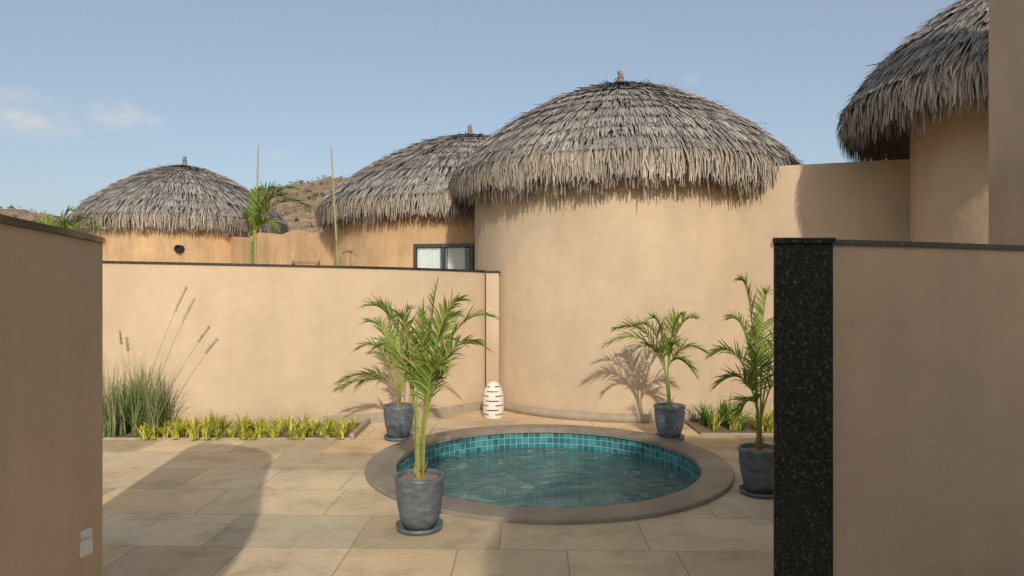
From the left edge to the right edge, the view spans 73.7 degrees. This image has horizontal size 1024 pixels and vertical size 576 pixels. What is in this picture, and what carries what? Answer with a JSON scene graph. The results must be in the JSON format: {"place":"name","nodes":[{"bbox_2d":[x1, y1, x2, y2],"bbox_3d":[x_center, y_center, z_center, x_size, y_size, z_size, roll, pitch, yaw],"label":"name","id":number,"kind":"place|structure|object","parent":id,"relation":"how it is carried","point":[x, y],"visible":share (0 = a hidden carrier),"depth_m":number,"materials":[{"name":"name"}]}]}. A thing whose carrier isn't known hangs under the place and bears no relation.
{"place":"outdoors","nodes":[
{"label":"outdoors","id":0,"kind":"place"},
{"bbox_2d":[0,177,355,232],"bbox_3d":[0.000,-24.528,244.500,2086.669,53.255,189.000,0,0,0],"label":"hills","id":1,"kind":"structure","parent":0,"point":[301,214],"depth_m":243.78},
{"bbox_2d":[0,174,352,227],"bbox_3d":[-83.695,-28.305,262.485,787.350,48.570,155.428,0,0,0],"label":"hill scrub","id":2,"kind":"object","parent":1,"relation":"on","point":[297,193],"visible":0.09,"depth_m":257.77,"materials":[{"name":"green plant"}]},
{"bbox_2d":[239,181,311,263],"bbox_3d":[-3.326,-0.748,9.666,0.957,1.557,0.710,0,0,-41],"label":"young palm","id":3,"kind":"object","parent":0,"point":[255,221],"visible":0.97,"depth_m":9.58,"materials":[{"name":"green plant"}]},
{"bbox_2d":[330,240,353,265],"bbox_3d":[-2.411,-0.133,9.719,0.368,1.127,0.211,0,0,0],"label":"young palm","id":4,"kind":"object","parent":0,"point":[350,251],"visible":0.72,"depth_m":9.69,"materials":[{"name":"green plant"}]},
{"bbox_2d":[103,410,772,575],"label":"stone paving","id":5,"kind":"structure","parent":0,"point":[247,508],"depth_m":4.56,"materials":[{"name":"stone"}]},
{"bbox_2d":[0,223,102,575],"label":"curved wall","id":6,"kind":"structure","parent":5,"relation":"on","point":[51,396],"depth_m":2.48,"materials":[{"name":"paint"}]},
{"bbox_2d":[0,214,105,244],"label":"wall coping","id":7,"kind":"object","parent":6,"relation":"on","point":[14,221],"depth_m":2.43,"materials":[{"name":"black stone"}]},
{"bbox_2d":[79,527,92,557],"bbox_3d":[-1.757,1.050,2.797,0.040,0.110,0.080,0,0,18],"label":"wall socket","id":8,"kind":"object","parent":6,"relation":"attached to","point":[85,545],"depth_m":2.80,"materials":[{"name":"white plastic"}]},
{"bbox_2d":[103,418,370,439],"bbox_3d":[-4.435,1.570,7.645,5.530,0.060,0.910,0,0,0],"label":"planting bed","id":9,"kind":"object","parent":5,"relation":"on","point":[356,431],"visible":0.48,"depth_m":7.22,"materials":[{"name":"soil"}]},
{"bbox_2d":[103,286,209,436],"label":"fountain grass","id":10,"kind":"object","parent":9,"relation":"on","point":[116,422],"depth_m":7.35,"materials":[{"name":"green plant"}]},
{"bbox_2d":[128,407,367,439],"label":"variegated border plants","id":11,"kind":"object","parent":9,"relation":"on","point":[193,429],"visible":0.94,"depth_m":7.30,"materials":[{"name":"yellow plant"}]},
{"bbox_2d":[103,263,484,429],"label":"compound wall","id":12,"kind":"structure","parent":5,"relation":"on","point":[277,341],"depth_m":7.84,"materials":[{"name":"beige paint"}]},
{"bbox_2d":[103,261,485,271],"bbox_3d":[-4.377,-0.258,7.926,8.334,0.093,0.880,0,0,-12],"label":"wall coping","id":13,"kind":"object","parent":12,"relation":"on","point":[235,264],"depth_m":7.86,"materials":[{"name":"black stone"}]},
{"bbox_2d":[323,401,482,424],"bbox_3d":[-1.222,1.545,8.386,2.142,0.110,0.226,0,0,-30],"label":"skirting","id":14,"kind":"object","parent":12,"relation":"attached to","point":[440,412],"visible":0.68,"depth_m":8.42,"materials":[{"name":"stone"}]},
{"bbox_2d":[383,402,413,440],"bbox_3d":[-1.200,1.417,7.240,0.336,0.358,0.336,0,0,0],"label":"planter pot","id":15,"kind":"object","parent":5,"relation":"on","point":[398,422],"visible":0.94,"depth_m":7.12,"materials":[{"name":"grey ceramic"}]},
{"bbox_2d":[328,296,470,406],"bbox_3d":[-1.198,0.684,7.207,1.632,1.214,0.556,0,0,0],"label":"areca palm","id":16,"kind":"object","parent":15,"relation":"in","point":[377,321],"visible":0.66,"depth_m":7.23,"materials":[{"name":"green plant"}]},
{"bbox_2d":[394,468,444,535],"bbox_3d":[-0.615,1.417,4.540,0.336,0.358,0.336,0,0,0],"label":"planter pot","id":17,"kind":"object","parent":5,"relation":"on","point":[419,501],"visible":0.97,"depth_m":4.42,"materials":[{"name":"grey ceramic"}]},
{"bbox_2d":[359,276,500,477],"bbox_3d":[-0.523,0.601,4.515,1.026,1.378,0.580,0,0,-16],"label":"areca palm","id":18,"kind":"object","parent":17,"relation":"in","point":[429,377],"visible":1,"depth_m":4.52,"materials":[{"name":"green plant"}]},
{"bbox_2d":[486,273,498,384],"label":"end pier","id":19,"kind":"structure","parent":5,"relation":"on","point":[492,326],"depth_m":8.94,"materials":[{"name":"beige paint"}]},
{"bbox_2d":[485,271,499,272],"bbox_3d":[-0.255,-0.214,9.145,0.200,0.024,0.450,0,0,0],"label":"pier coping","id":20,"kind":"object","parent":19,"relation":"on","point":[492,271],"visible":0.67,"depth_m":8.92,"materials":[{"name":"black stone"}]},
{"bbox_2d":[483,381,503,418],"bbox_3d":[-0.230,1.370,8.420,0.264,0.450,0.264,0,0,0],"label":"garden lantern","id":21,"kind":"object","parent":5,"relation":"on","point":[493,401],"visible":1,"depth_m":8.33,"materials":[{"name":"white ceramic"}]},
{"bbox_2d":[365,424,734,524],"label":"swimming pool","id":22,"kind":"structure","parent":5,"relation":"in","point":[547,474],"depth_m":7.16,"materials":[{"name":"stone"}]},
{"bbox_2d":[653,402,685,440],"bbox_3d":[1.670,1.417,7.240,0.336,0.358,0.336,0,0,0],"label":"planter pot","id":23,"kind":"object","parent":5,"relation":"on","point":[669,422],"visible":0.9,"depth_m":7.12,"materials":[{"name":"grey ceramic"}]},
{"bbox_2d":[600,304,711,406],"bbox_3d":[1.520,0.726,7.191,1.267,1.131,0.580,0,0,0],"label":"areca palm","id":24,"kind":"object","parent":23,"relation":"in","point":[668,346],"visible":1,"depth_m":7.21,"materials":[{"name":"green plant"}]},
{"bbox_2d":[686,416,772,434],"bbox_3d":[3.025,1.587,8.010,1.950,0.026,1.180,0,0,0],"label":"planting bed","id":25,"kind":"object","parent":5,"relation":"on","point":[697,426],"visible":0.23,"depth_m":7.60,"materials":[{"name":"soil"}]},
{"bbox_2d":[684,390,763,430],"bbox_3d":[2.381,1.369,7.714,0.937,0.423,0.808,0,0,0],"label":"shrub","id":26,"kind":"object","parent":25,"relation":"on","point":[708,419],"visible":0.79,"depth_m":7.67,"materials":[{"name":"green plant"}]},
{"bbox_2d":[742,407,772,431],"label":"variegated border plants","id":27,"kind":"object","parent":25,"relation":"on","point":[768,421],"visible":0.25,"depth_m":7.54,"materials":[{"name":"yellow plant"}]},
{"bbox_2d":[737,443,772,498],"bbox_3d":[1.930,1.417,5.310,0.336,0.358,0.336,0,0,0],"label":"planter pot","id":28,"kind":"object","parent":5,"relation":"on","point":[756,469],"visible":0.76,"depth_m":5.20,"materials":[{"name":"grey ceramic"}]},
{"bbox_2d":[705,270,772,450],"bbox_3d":[1.931,0.571,5.263,0.907,1.440,0.463,0,0,0],"label":"areca palm","id":29,"kind":"object","parent":28,"relation":"on","point":[752,373],"visible":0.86,"depth_m":5.29,"materials":[{"name":"green plant"}]},
{"bbox_2d":[773,244,832,575],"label":"granite end","id":30,"kind":"object","parent":5,"relation":"on","point":[802,409],"visible":1,"depth_m":3.04,"materials":[{"name":"black stone"}]},
{"bbox_2d":[739,159,909,416],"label":"link wall","id":31,"kind":"structure","parent":5,"relation":"on","point":[866,200],"depth_m":8.15,"materials":[{"name":"beige paint"}]},
{"bbox_2d":[770,238,1023,575],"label":"curved wall","id":32,"kind":"structure","parent":5,"relation":"on","point":[928,411],"depth_m":3.28,"materials":[{"name":"paint"}]},
{"bbox_2d":[833,239,1023,249],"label":"wall coping","id":33,"kind":"object","parent":32,"relation":"on","point":[922,244],"depth_m":3.26,"materials":[{"name":"black stone"}]},
{"bbox_2d":[989,0,1023,244],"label":"villa wall","id":34,"kind":"structure","parent":5,"relation":"on","point":[1006,122],"depth_m":5.38,"materials":[{"name":"paint"}]},
{"bbox_2d":[0,0,957,216],"label":"sky","id":35,"kind":"structure","parent":0,"point":[94,94],"materials":[{"name":"blue"}]},
{"label":"ground","id":36,"kind":"structure","parent":0,"visible":0},
{"bbox_2d":[30,206,107,230],"bbox_3d":[-5.789,-0.184,8.849,1.146,1.829,0.460,0,0,0],"label":"young palm","id":37,"kind":"object","parent":36,"relation":"on","point":[64,224],"visible":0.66,"depth_m":8.89,"materials":[{"name":"green plant"}]},
{"bbox_2d":[65,156,289,262],"bbox_3d":[-8.246,-0.866,17.199,5.059,4.932,5.063,0,0,0],"label":"thatched hut","id":38,"kind":"object","parent":36,"relation":"on","point":[183,212],"visible":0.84,"depth_m":15.26,"materials":[{"name":"paint"}]},
{"bbox_2d":[254,146,258,263],"bbox_3d":[-3.640,-0.200,9.600,0.159,3.601,0.039,0,0,0],"label":"bamboo stake","id":39,"kind":"object","parent":36,"relation":"on","point":[255,252],"visible":0.4,"depth_m":9.59,"materials":[{"name":"green plant"}]},
{"bbox_2d":[230,228,333,265],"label":"mud wall","id":40,"kind":"structure","parent":36,"relation":"on","point":[290,246],"depth_m":14.05,"materials":[{"name":"paint"}]},
{"bbox_2d":[291,260,319,264],"bbox_3d":[-3.300,0.580,10.919,0.440,2.040,0.062,0,0,0],"label":"wooden crate","id":41,"kind":"object","parent":36,"relation":"on","point":[293,262],"visible":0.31,"depth_m":10.89,"materials":[{"name":"brown wood"}]},
{"bbox_2d":[330,147,337,265],"bbox_3d":[-2.481,-0.200,9.700,0.198,3.601,0.039,0,0,0],"label":"bamboo stake","id":42,"kind":"object","parent":36,"relation":"on","point":[334,206],"visible":0.4,"depth_m":9.69,"materials":[{"name":"green plant"}]},
{"bbox_2d":[314,124,489,269],"bbox_3d":[-0.863,-0.881,14.000,6.166,4.962,6.174,0,0,0],"label":"thatched hut","id":43,"kind":"object","parent":36,"relation":"on","point":[396,209],"visible":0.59,"depth_m":11.53,"materials":[{"name":"paint"}]},
{"bbox_2d":[413,243,473,269],"bbox_3d":[-1.130,-0.190,11.270,1.000,1.080,0.100,0,0,6],"label":"window","id":44,"kind":"structure","parent":43,"relation":"in","point":[460,255],"depth_m":11.27,"materials":[{"name":"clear glass"}]},
{"bbox_2d":[448,70,804,422],"bbox_3d":[1.644,-0.845,10.302,5.201,4.890,5.203,0,0,0],"label":"thatched hut","id":45,"kind":"object","parent":36,"relation":"on","point":[602,209],"visible":0.91,"depth_m":8.23,"materials":[{"name":"beige paint"}]},
{"bbox_2d":[835,0,988,243],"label":"thatched hut","id":46,"kind":"object","parent":36,"relation":"on","point":[921,101],"visible":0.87,"depth_m":6.63,"materials":[{"name":"beige paint"}]}
]}

